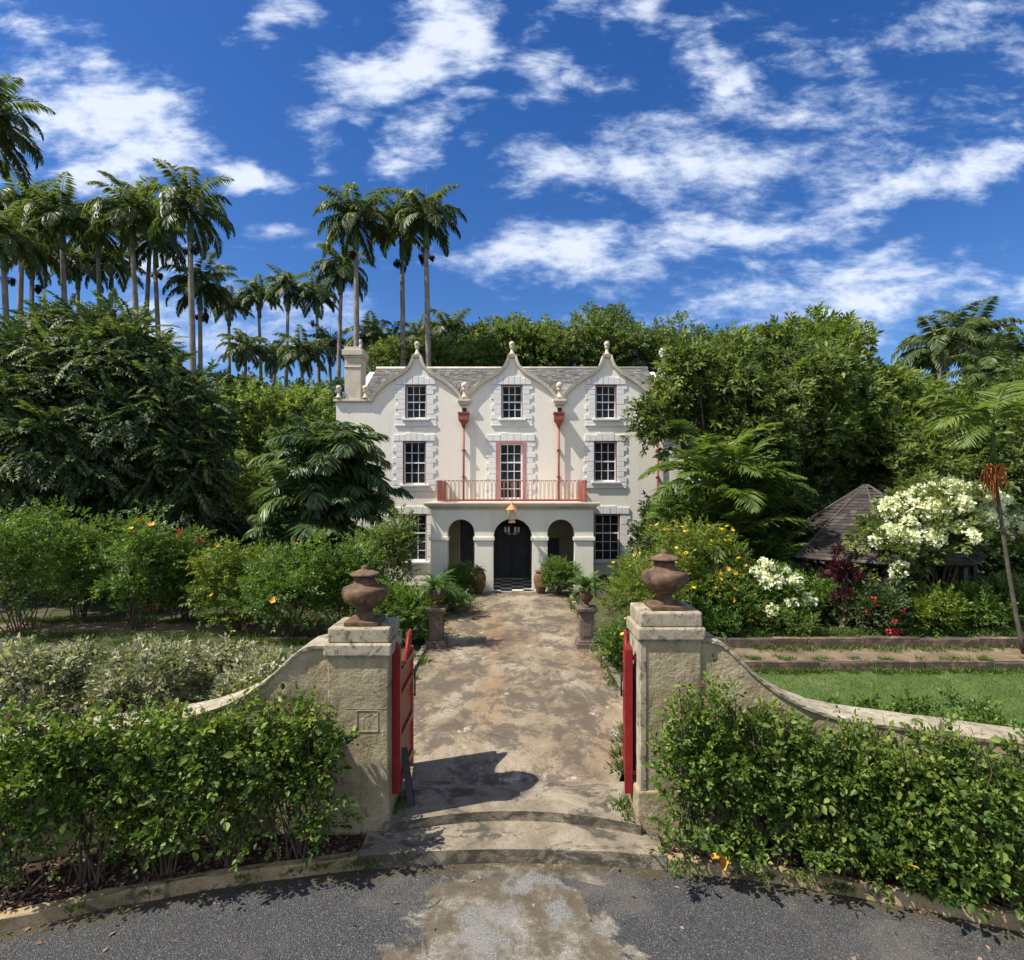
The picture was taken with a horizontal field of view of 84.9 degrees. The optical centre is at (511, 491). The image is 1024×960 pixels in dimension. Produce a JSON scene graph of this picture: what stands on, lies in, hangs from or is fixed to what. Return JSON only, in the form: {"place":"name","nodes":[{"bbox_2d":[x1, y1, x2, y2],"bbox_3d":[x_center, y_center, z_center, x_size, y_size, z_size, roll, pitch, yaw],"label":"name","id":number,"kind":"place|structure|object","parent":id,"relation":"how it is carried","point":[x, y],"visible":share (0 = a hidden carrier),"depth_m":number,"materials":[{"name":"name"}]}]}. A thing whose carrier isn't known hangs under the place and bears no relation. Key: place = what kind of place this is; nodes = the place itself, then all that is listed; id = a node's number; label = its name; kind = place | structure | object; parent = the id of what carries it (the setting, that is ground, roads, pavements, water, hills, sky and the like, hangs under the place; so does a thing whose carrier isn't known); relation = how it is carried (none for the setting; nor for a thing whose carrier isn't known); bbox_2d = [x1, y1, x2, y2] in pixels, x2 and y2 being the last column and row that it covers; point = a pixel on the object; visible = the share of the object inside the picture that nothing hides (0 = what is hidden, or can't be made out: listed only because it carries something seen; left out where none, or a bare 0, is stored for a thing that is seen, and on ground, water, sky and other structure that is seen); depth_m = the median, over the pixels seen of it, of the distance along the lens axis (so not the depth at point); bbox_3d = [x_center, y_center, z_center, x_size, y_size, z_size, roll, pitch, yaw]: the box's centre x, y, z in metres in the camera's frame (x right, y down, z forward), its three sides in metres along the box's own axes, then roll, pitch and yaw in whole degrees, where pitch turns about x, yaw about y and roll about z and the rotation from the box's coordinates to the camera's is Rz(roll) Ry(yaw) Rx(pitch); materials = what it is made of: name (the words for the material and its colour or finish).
{"place":"outdoors","nodes":[
{"label":"outdoors","id":0,"kind":"place"},
{"bbox_2d":[0,833,365,911],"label":"bed","id":1,"kind":"object","parent":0,"point":[64,872],"visible":0.23,"depth_m":6.12,"materials":[{"name":"soil"}]},
{"bbox_2d":[0,691,105,901],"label":"rose bush","id":2,"kind":"object","parent":1,"relation":"on","point":[25,775],"visible":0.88,"depth_m":5.59,"materials":[{"name":"green plant"}]},
{"bbox_2d":[0,697,172,893],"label":"rose bush","id":3,"kind":"object","parent":1,"relation":"on","point":[87,761],"visible":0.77,"depth_m":5.76,"materials":[{"name":"green plant"}]},
{"bbox_2d":[82,695,236,877],"bbox_3d":[-3.741,3.147,5.950,1.686,1.956,1.179,0,0,0],"label":"rose bush","id":4,"kind":"object","parent":1,"relation":"on","point":[180,799],"visible":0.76,"depth_m":5.84,"materials":[{"name":"green plant"}]},
{"bbox_2d":[0,634,327,866],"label":"garden wall","id":5,"kind":"structure","parent":1,"relation":"on","point":[306,666],"depth_m":6.69,"materials":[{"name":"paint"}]},
{"bbox_2d":[143,676,294,871],"bbox_3d":[-3.104,3.106,6.148,1.624,2.041,1.150,0,0,0],"label":"rose bush","id":6,"kind":"object","parent":1,"relation":"on","point":[219,731],"visible":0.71,"depth_m":5.98,"materials":[{"name":"green plant"}]},
{"bbox_2d":[227,680,373,865],"bbox_3d":[-2.358,3.117,6.241,1.525,2.022,1.129,0,0,0],"label":"rose bush","id":7,"kind":"object","parent":1,"relation":"on","point":[306,768],"visible":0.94,"depth_m":6.13,"materials":[{"name":"green plant"}]},
{"bbox_2d":[323,617,401,834],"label":"gate pillar","id":8,"kind":"structure","parent":1,"relation":"on","point":[360,676],"depth_m":6.70,"materials":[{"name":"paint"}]},
{"bbox_2d":[342,565,387,625],"bbox_3d":[-1.830,1.268,6.980,0.560,0.719,0.560,0,0,0],"label":"stone urn","id":9,"kind":"object","parent":8,"relation":"on","point":[365,593],"visible":1,"depth_m":6.83,"materials":[{"name":"stone"}]},
{"bbox_2d":[392,628,415,793],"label":"gate","id":10,"kind":"structure","parent":8,"relation":"attached to","point":[403,684],"depth_m":6.98,"materials":[{"name":"red paint"}]},
{"bbox_2d":[0,622,425,634],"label":"walk","id":11,"kind":"structure","parent":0,"point":[122,627],"depth_m":16.30,"materials":[{"name":"stone"}]},
{"bbox_2d":[0,590,428,724],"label":"garden floor","id":12,"kind":"structure","parent":0,"point":[97,609],"depth_m":17.96,"materials":[{"name":"plant"}]},
{"bbox_2d":[0,632,90,724],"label":"variegated shrub","id":13,"kind":"object","parent":12,"relation":"on","point":[11,672],"visible":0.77,"depth_m":8.13,"materials":[{"name":"green plant"}]},
{"bbox_2d":[0,495,107,633],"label":"garden shrub","id":14,"kind":"object","parent":12,"relation":"on","point":[32,533],"visible":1,"depth_m":15.48,"materials":[{"name":"green plant"}]},
{"bbox_2d":[0,633,141,721],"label":"variegated shrub","id":15,"kind":"object","parent":12,"relation":"on","point":[91,656],"visible":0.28,"depth_m":8.61,"materials":[{"name":"green plant"}]},
{"bbox_2d":[27,508,122,618],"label":"garden shrub","id":16,"kind":"object","parent":12,"relation":"on","point":[90,541],"visible":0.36,"depth_m":17.51,"materials":[{"name":"green plant"}]},
{"bbox_2d":[0,287,255,543],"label":"drooping tree","id":17,"kind":"object","parent":12,"relation":"on","point":[99,414],"visible":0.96,"depth_m":20.26,"materials":[{"name":"green plant"}]},
{"bbox_2d":[76,499,197,630],"bbox_3d":[-10.784,2.121,16.122,3.403,3.826,3.069,0,0,0],"label":"garden shrub","id":18,"kind":"object","parent":12,"relation":"on","point":[142,546],"visible":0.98,"depth_m":15.83,"materials":[{"name":"green plant"}]},
{"bbox_2d":[68,631,210,717],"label":"variegated shrub","id":19,"kind":"object","parent":12,"relation":"on","point":[111,685],"visible":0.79,"depth_m":8.28,"materials":[{"name":"green plant"}]},
{"bbox_2d":[131,522,218,619],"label":"garden shrub","id":20,"kind":"object","parent":12,"relation":"on","point":[189,545],"visible":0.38,"depth_m":16.86,"materials":[{"name":"green plant"}]},
{"bbox_2d":[145,632,264,705],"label":"variegated shrub","id":21,"kind":"object","parent":12,"relation":"on","point":[215,662],"visible":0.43,"depth_m":8.89,"materials":[{"name":"green plant"}]},
{"bbox_2d":[178,534,289,632],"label":"garden shrub","id":22,"kind":"object","parent":12,"relation":"on","point":[216,567],"visible":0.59,"depth_m":15.51,"materials":[{"name":"green plant"}]},
{"bbox_2d":[203,639,304,700],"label":"variegated shrub","id":23,"kind":"object","parent":12,"relation":"on","point":[266,664],"visible":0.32,"depth_m":8.46,"materials":[{"name":"green plant"}]},
{"bbox_2d":[222,535,345,636],"bbox_3d":[-6.029,2.605,15.226,3.150,2.853,2.813,0,0,0],"label":"garden shrub","id":24,"kind":"object","parent":12,"relation":"on","point":[276,590],"visible":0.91,"depth_m":14.78,"materials":[{"name":"green plant"}]},
{"bbox_2d":[242,412,413,600],"bbox_3d":[-6.827,0.551,20.672,6.209,7.010,5.367,0,0,0],"label":"clump palm","id":25,"kind":"object","parent":12,"relation":"on","point":[330,475],"visible":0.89,"depth_m":19.55,"materials":[{"name":"plant"}]},
{"bbox_2d":[284,526,393,632],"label":"garden shrub","id":26,"kind":"object","parent":12,"relation":"on","point":[347,565],"visible":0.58,"depth_m":15.28,"materials":[{"name":"green plant"}]},
{"bbox_2d":[330,503,424,614],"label":"garden shrub","id":27,"kind":"object","parent":12,"relation":"on","point":[399,538],"visible":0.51,"depth_m":16.95,"materials":[{"name":"green plant"}]},
{"bbox_2d":[372,577,451,644],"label":"garden shrub","id":28,"kind":"object","parent":12,"relation":"on","point":[399,602],"visible":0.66,"depth_m":14.16,"materials":[{"name":"green plant"}]},
{"bbox_2d":[333,339,687,592],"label":"mansion","id":29,"kind":"structure","parent":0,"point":[472,454],"depth_m":25.30,"materials":[{"name":"beige paint"}]},
{"bbox_2d":[393,433,435,490],"bbox_3d":[-4.402,-1.353,25.350,1.982,2.626,0.360,0,0,0],"label":"window","id":30,"kind":"structure","parent":29,"relation":"in","point":[414,451],"depth_m":25.27,"materials":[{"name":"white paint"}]},
{"bbox_2d":[395,376,436,425],"bbox_3d":[-4.340,-4.094,25.350,1.900,2.249,0.360,0,0,0],"label":"window","id":31,"kind":"structure","parent":29,"relation":"in","point":[415,410],"depth_m":25.27,"materials":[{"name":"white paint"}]},
{"bbox_2d":[486,433,535,498],"bbox_3d":[-0.053,-1.130,25.349,2.284,3.080,0.222,0,0,0],"label":"balcony door","id":32,"kind":"structure","parent":29,"relation":"in","point":[510,462],"depth_m":25.27,"materials":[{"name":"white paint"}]},
{"bbox_2d":[491,376,532,425],"bbox_3d":[-0.002,-4.097,25.350,1.905,2.254,0.360,0,0,0],"label":"window","id":33,"kind":"structure","parent":29,"relation":"in","point":[511,410],"depth_m":25.27,"materials":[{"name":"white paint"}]},
{"bbox_2d":[494,519,530,578],"bbox_3d":[0.000,2.425,25.435,1.680,2.970,0.330,0,0,0],"label":"entrance door","id":34,"kind":"structure","parent":29,"relation":"in","point":[512,555],"depth_m":25.38,"materials":[{"name":"paint"}]},
{"bbox_2d":[584,433,626,487],"bbox_3d":[4.227,-1.419,25.350,1.971,2.499,0.360,0,0,0],"label":"window","id":35,"kind":"structure","parent":29,"relation":"in","point":[605,469],"depth_m":25.27,"materials":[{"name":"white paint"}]},
{"bbox_2d":[585,376,626,425],"bbox_3d":[4.248,-4.095,25.350,1.905,2.251,0.360,0,0,0],"label":"window","id":36,"kind":"structure","parent":29,"relation":"in","point":[605,410],"depth_m":25.27,"materials":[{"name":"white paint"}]},
{"bbox_2d":[593,506,630,563],"bbox_3d":[4.301,1.922,25.350,2.113,2.596,0.360,0,0,0],"label":"window","id":37,"kind":"structure","parent":29,"relation":"in","point":[610,529],"depth_m":25.45,"materials":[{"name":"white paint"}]},
{"bbox_2d":[0,863,1023,959],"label":"road","id":38,"kind":"structure","parent":0,"point":[492,913],"depth_m":5.46,"materials":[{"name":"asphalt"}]},
{"bbox_2d":[0,851,358,932],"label":"kerb","id":39,"kind":"structure","parent":38,"relation":"on","point":[47,912],"depth_m":5.83,"materials":[{"name":"concrete"}]},
{"bbox_2d":[0,831,1022,959],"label":"leaf litter","id":40,"kind":"object","parent":38,"relation":"on","point":[144,880],"visible":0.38,"depth_m":5.99,"materials":[{"name":"plant"}]},
{"bbox_2d":[357,821,666,870],"bbox_3d":[0.000,4.155,6.763,3.440,0.210,1.074,0,0,0],"label":"step","id":41,"kind":"object","parent":38,"relation":"on","point":[485,842],"visible":0.51,"depth_m":6.40,"materials":[{"name":"concrete"}]},
{"bbox_2d":[383,782,640,835],"bbox_3d":[0.000,4.010,7.100,3.040,0.160,1.000,0,0,0],"label":"step","id":42,"kind":"object","parent":41,"relation":"on","point":[447,803],"visible":0.9,"depth_m":7.02,"materials":[{"name":"concrete"}]},
{"bbox_2d":[666,852,1023,932],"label":"kerb","id":43,"kind":"structure","parent":38,"relation":"on","point":[917,900],"depth_m":5.81,"materials":[{"name":"concrete"}]},
{"bbox_2d":[0,0,1023,482],"label":"sky","id":44,"kind":"structure","parent":0,"point":[722,162],"materials":[{"name":"blue"}]},
{"bbox_2d":[403,592,622,781],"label":"path","id":45,"kind":"structure","parent":0,"point":[512,687],"depth_m":10.51,"materials":[{"name":"stone"}]},
{"bbox_2d":[2,506,1023,781],"bbox_3d":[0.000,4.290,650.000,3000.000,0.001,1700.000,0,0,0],"label":"terrain","id":46,"kind":"structure","parent":0,"point":[406,586],"depth_m":14.17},
{"bbox_2d":[0,204,51,512],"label":"royal palm","id":47,"kind":"object","parent":46,"relation":"on","point":[16,241],"visible":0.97,"depth_m":35.87,"materials":[{"name":"plant"}]},
{"bbox_2d":[0,72,55,189],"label":"royal palm","id":48,"kind":"object","parent":46,"relation":"on","point":[10,136],"visible":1,"depth_m":29.97,"materials":[{"name":"plant"}]},
{"bbox_2d":[0,162,76,320],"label":"royal palm","id":49,"kind":"object","parent":46,"relation":"on","point":[9,194],"visible":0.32,"depth_m":41.56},
{"bbox_2d":[8,171,112,304],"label":"royal palm","id":50,"kind":"object","parent":46,"relation":"on","point":[47,214],"visible":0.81,"depth_m":38.59,"materials":[{"name":"plant"}]},
{"bbox_2d":[82,170,177,319],"bbox_3d":[-25.669,-8.730,38.073,5.622,26.126,5.717,0,0,-41],"label":"royal palm","id":51,"kind":"object","parent":46,"relation":"on","point":[125,208],"visible":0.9,"depth_m":37.44,"materials":[{"name":"plant"}]},
{"bbox_2d":[117,189,186,334],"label":"royal palm","id":52,"kind":"object","parent":46,"relation":"on","point":[168,243],"visible":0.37,"depth_m":45.38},
{"bbox_2d":[138,158,235,521],"bbox_3d":[-20.535,-8.238,36.096,5.635,25.139,5.977,0,0,0],"label":"royal palm","id":53,"kind":"object","parent":46,"relation":"on","point":[179,196],"visible":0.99,"depth_m":35.84,"materials":[{"name":"plant"}]},
{"bbox_2d":[157,252,238,369],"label":"royal palm","id":54,"kind":"object","parent":46,"relation":"on","point":[213,294],"visible":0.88,"depth_m":46.88,"materials":[{"name":"plant"}]},
{"bbox_2d":[215,328,272,504],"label":"royal palm","id":55,"kind":"object","parent":46,"relation":"on","point":[243,347],"visible":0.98,"depth_m":57.48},
{"bbox_2d":[182,375,335,523],"bbox_3d":[-14.226,-1.525,31.862,10.779,11.166,10.633,0,0,0],"label":"bushy tree","id":56,"kind":"object","parent":46,"relation":"on","point":[258,421],"visible":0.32,"depth_m":31.62,"materials":[{"name":"green plant"}]},
{"bbox_2d":[263,263,315,386],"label":"royal palm","id":57,"kind":"object","parent":46,"relation":"on","point":[284,286],"visible":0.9,"depth_m":59.81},
{"bbox_2d":[272,324,326,381],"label":"royal palm","id":58,"kind":"object","parent":46,"relation":"on","point":[304,355],"visible":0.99,"depth_m":55.49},
{"bbox_2d":[307,243,375,380],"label":"royal palm","id":59,"kind":"object","parent":46,"relation":"on","point":[340,273],"visible":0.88,"depth_m":49.84,"materials":[{"name":"plant"}]},
{"bbox_2d":[313,182,397,346],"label":"royal palm","id":60,"kind":"object","parent":46,"relation":"on","point":[350,223],"visible":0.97,"depth_m":37.84,"materials":[{"name":"plant"}]},
{"bbox_2d":[370,194,432,366],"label":"royal palm","id":61,"kind":"object","parent":46,"relation":"on","point":[401,264],"visible":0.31,"depth_m":40.86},
{"bbox_2d":[387,183,466,366],"bbox_3d":[-5.820,-8.422,38.070,5.514,25.507,5.068,0,0,0],"label":"royal palm","id":62,"kind":"object","parent":46,"relation":"on","point":[431,207],"visible":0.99,"depth_m":37.85,"materials":[{"name":"plant"}]},
{"bbox_2d":[365,332,496,377],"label":"broad tree","id":63,"kind":"object","parent":46,"relation":"on","point":[444,349],"visible":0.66,"depth_m":42.05,"materials":[{"name":"green plant"}]},
{"bbox_2d":[450,311,569,366],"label":"broad tree","id":64,"kind":"object","parent":46,"relation":"on","point":[485,340],"visible":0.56,"depth_m":45.03,"materials":[{"name":"green plant"}]},
{"bbox_2d":[592,561,1023,637],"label":"border soil","id":65,"kind":"structure","parent":0,"point":[598,594],"depth_m":15.77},
{"bbox_2d":[499,300,729,374],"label":"broad tree","id":66,"kind":"object","parent":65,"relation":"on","point":[584,341],"visible":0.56,"depth_m":43.33,"materials":[{"name":"green plant"}]},
{"bbox_2d":[599,545,702,621],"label":"garden shrub","id":67,"kind":"object","parent":65,"relation":"on","point":[637,585],"visible":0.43,"depth_m":14.74,"materials":[{"name":"green plant"}]},
{"bbox_2d":[630,512,754,606],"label":"garden shrub","id":68,"kind":"object","parent":65,"relation":"on","point":[684,536],"visible":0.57,"depth_m":15.61,"materials":[{"name":"green plant"}]},
{"bbox_2d":[680,560,770,628],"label":"garden shrub","id":69,"kind":"object","parent":65,"relation":"on","point":[727,588],"visible":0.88,"depth_m":14.76,"materials":[{"name":"green plant"}]},
{"bbox_2d":[637,419,818,571],"bbox_3d":[6.648,0.865,18.125,5.840,6.370,5.396,0,0,-18],"label":"clump palm","id":70,"kind":"object","parent":65,"relation":"on","point":[736,497],"visible":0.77,"depth_m":17.30,"materials":[{"name":"plant"}]},
{"bbox_2d":[618,311,868,483],"bbox_3d":[9.180,-1.288,20.899,9.780,10.801,6.638,0,0,-43],"label":"spreading tree","id":71,"kind":"object","parent":65,"relation":"on","point":[746,383],"visible":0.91,"depth_m":19.50,"materials":[{"name":"green plant"}]},
{"bbox_2d":[725,526,827,583],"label":"clump palm","id":72,"kind":"object","parent":65,"relation":"on","point":[764,547],"visible":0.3,"depth_m":17.11,"materials":[{"name":"green plant"}]},
{"bbox_2d":[739,557,817,628],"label":"white rose bush","id":73,"kind":"object","parent":65,"relation":"on","point":[772,581],"visible":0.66,"depth_m":14.87,"materials":[{"name":"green plant"}]},
{"bbox_2d":[741,597,823,636],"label":"garden shrub","id":74,"kind":"object","parent":65,"relation":"on","point":[777,621],"visible":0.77,"depth_m":14.56,"materials":[{"name":"green plant"}]},
{"bbox_2d":[750,464,839,582],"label":"undergrowth bush","id":75,"kind":"object","parent":65,"relation":"on","point":[811,499],"visible":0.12,"depth_m":20.22,"materials":[{"name":"green plant"}]},
{"bbox_2d":[817,540,871,627],"bbox_3d":[8.946,2.561,15.216,1.392,2.511,1.045,0,0,0],"label":"burgundy dracaena","id":76,"kind":"object","parent":65,"relation":"on","point":[842,566],"visible":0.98,"depth_m":15.11,"materials":[{"name":"red plant"}]},
{"bbox_2d":[707,300,1017,583],"bbox_3d":[13.275,-2.145,23.109,11.936,12.427,9.091,0,0,24],"label":"spreading tree","id":77,"kind":"object","parent":65,"relation":"on","point":[880,402],"visible":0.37,"depth_m":20.93,"materials":[{"name":"green plant"}]},
{"bbox_2d":[828,576,918,636],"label":"garden shrub","id":78,"kind":"object","parent":65,"relation":"on","point":[881,604],"visible":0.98,"depth_m":14.60,"materials":[{"name":"green plant"}]},
{"bbox_2d":[772,484,986,627],"bbox_3d":[11.377,1.789,17.999,5.774,4.083,5.778,0,0,0],"label":"gazebo","id":79,"kind":"object","parent":65,"relation":"on","point":[834,521],"visible":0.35,"depth_m":16.88,"materials":[{"name":"grey wood"}]},
{"bbox_2d":[810,351,1023,525],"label":"spreading tree","id":80,"kind":"object","parent":65,"relation":"on","point":[1014,468],"visible":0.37,"depth_m":19.61,"materials":[{"name":"green plant"}]},
{"bbox_2d":[840,468,1023,592],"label":"white flowering bush","id":81,"kind":"object","parent":65,"relation":"on","point":[925,517],"visible":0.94,"depth_m":15.04,"materials":[{"name":"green plant"}]},
{"bbox_2d":[898,578,972,638],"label":"garden shrub","id":82,"kind":"object","parent":65,"relation":"on","point":[932,606],"visible":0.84,"depth_m":14.67,"materials":[{"name":"green plant"}]},
{"bbox_2d":[890,301,999,382],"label":"royal palm","id":83,"kind":"object","parent":65,"relation":"on","point":[938,358],"visible":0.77,"depth_m":33.20,"materials":[{"name":"plant"}]},
{"bbox_2d":[919,296,1023,375],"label":"royal palm","id":84,"kind":"object","parent":65,"relation":"on","point":[984,332],"visible":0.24,"depth_m":36.67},
{"bbox_2d":[933,579,1023,632],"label":"garden shrub","id":85,"kind":"object","parent":65,"relation":"on","point":[985,608],"visible":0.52,"depth_m":14.87,"materials":[{"name":"green plant"}]},
{"bbox_2d":[939,326,1023,397],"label":"royal palm","id":86,"kind":"object","parent":65,"relation":"on","point":[981,372],"visible":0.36,"depth_m":29.41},
{"bbox_2d":[659,834,1022,909],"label":"bed","id":87,"kind":"object","parent":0,"point":[800,860],"visible":0.15,"depth_m":6.12,"materials":[{"name":"soil"}]},
{"bbox_2d":[626,603,705,835],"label":"gate pillar","id":88,"kind":"structure","parent":87,"relation":"on","point":[666,649],"depth_m":6.70,"materials":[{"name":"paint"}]},
{"bbox_2d":[620,629,636,793],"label":"gate","id":89,"kind":"structure","parent":88,"relation":"attached to","point":[629,657],"depth_m":6.88,"materials":[{"name":"red paint"}]},
{"bbox_2d":[641,550,687,610],"bbox_3d":[1.900,1.079,6.980,0.560,0.719,0.560,0,0,0],"label":"stone urn","id":90,"kind":"object","parent":88,"relation":"on","point":[664,578],"visible":1,"depth_m":6.82,"materials":[{"name":"stone"}]},
{"bbox_2d":[640,653,772,879],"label":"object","id":91,"kind":"object","parent":87,"relation":"on","point":[696,750],"visible":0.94,"depth_m":6.16,"materials":[{"name":"green plant"}]},
{"bbox_2d":[698,696,853,888],"bbox_3d":[2.808,3.210,6.088,1.747,1.918,1.167,0,0,-21],"label":"shrub","id":92,"kind":"object","parent":87,"relation":"on","point":[773,804],"visible":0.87,"depth_m":6.03,"materials":[{"name":"green plant"}]},
{"bbox_2d":[694,631,1023,857],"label":"garden wall","id":93,"kind":"structure","parent":87,"relation":"on","point":[734,666],"depth_m":6.67,"materials":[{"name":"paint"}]},
{"bbox_2d":[782,705,953,903],"bbox_3d":[3.688,3.247,5.985,1.755,1.767,1.161,0,0,0],"label":"shrub","id":94,"kind":"object","parent":87,"relation":"on","point":[850,786],"visible":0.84,"depth_m":5.88,"materials":[{"name":"green plant"}]},
{"bbox_2d":[837,712,1017,912],"bbox_3d":[4.317,3.248,5.856,1.765,1.822,1.192,0,0,0],"label":"shrub","id":95,"kind":"object","parent":87,"relation":"on","point":[918,786],"visible":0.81,"depth_m":5.69,"materials":[{"name":"green plant"}]},
{"bbox_2d":[904,719,1023,923],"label":"shrub","id":96,"kind":"object","parent":87,"relation":"on","point":[1005,800],"visible":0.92,"depth_m":5.40,"materials":[{"name":"green plant"}]},
{"bbox_2d":[731,648,1023,660],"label":"walk","id":97,"kind":"structure","parent":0,"point":[997,654],"depth_m":13.54,"materials":[{"name":"stone"}]},
{"bbox_2d":[716,636,1019,647],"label":"brick wall","id":98,"kind":"structure","parent":97,"relation":"on","point":[836,642],"depth_m":14.09,"materials":[{"name":"brick"}]},
{"bbox_2d":[917,380,1023,653],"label":"slim palm","id":99,"kind":"object","parent":97,"relation":"on","point":[1007,408],"visible":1,"depth_m":13.55,"materials":[{"name":"green plant"}]},
{"bbox_2d":[754,669,1023,725],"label":"lawn","id":100,"kind":"structure","parent":0,"point":[898,681],"depth_m":11.89,"materials":[{"name":"plant"}]},
{"bbox_2d":[0,592,1023,927],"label":"weeds","id":101,"kind":"object","parent":100,"relation":"on","point":[398,804],"visible":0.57,"depth_m":14.30,"materials":[{"name":"green plant"}]},
{"bbox_2d":[743,660,1023,671],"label":"brick edging","id":102,"kind":"object","parent":100,"relation":"on","point":[839,666],"visible":0.44,"depth_m":12.88,"materials":[{"name":"brick"}]},
{"bbox_2d":[930,686,1023,728],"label":"border plant","id":103,"kind":"object","parent":100,"relation":"on","point":[983,711],"visible":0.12,"depth_m":7.61,"materials":[{"name":"green plant"}]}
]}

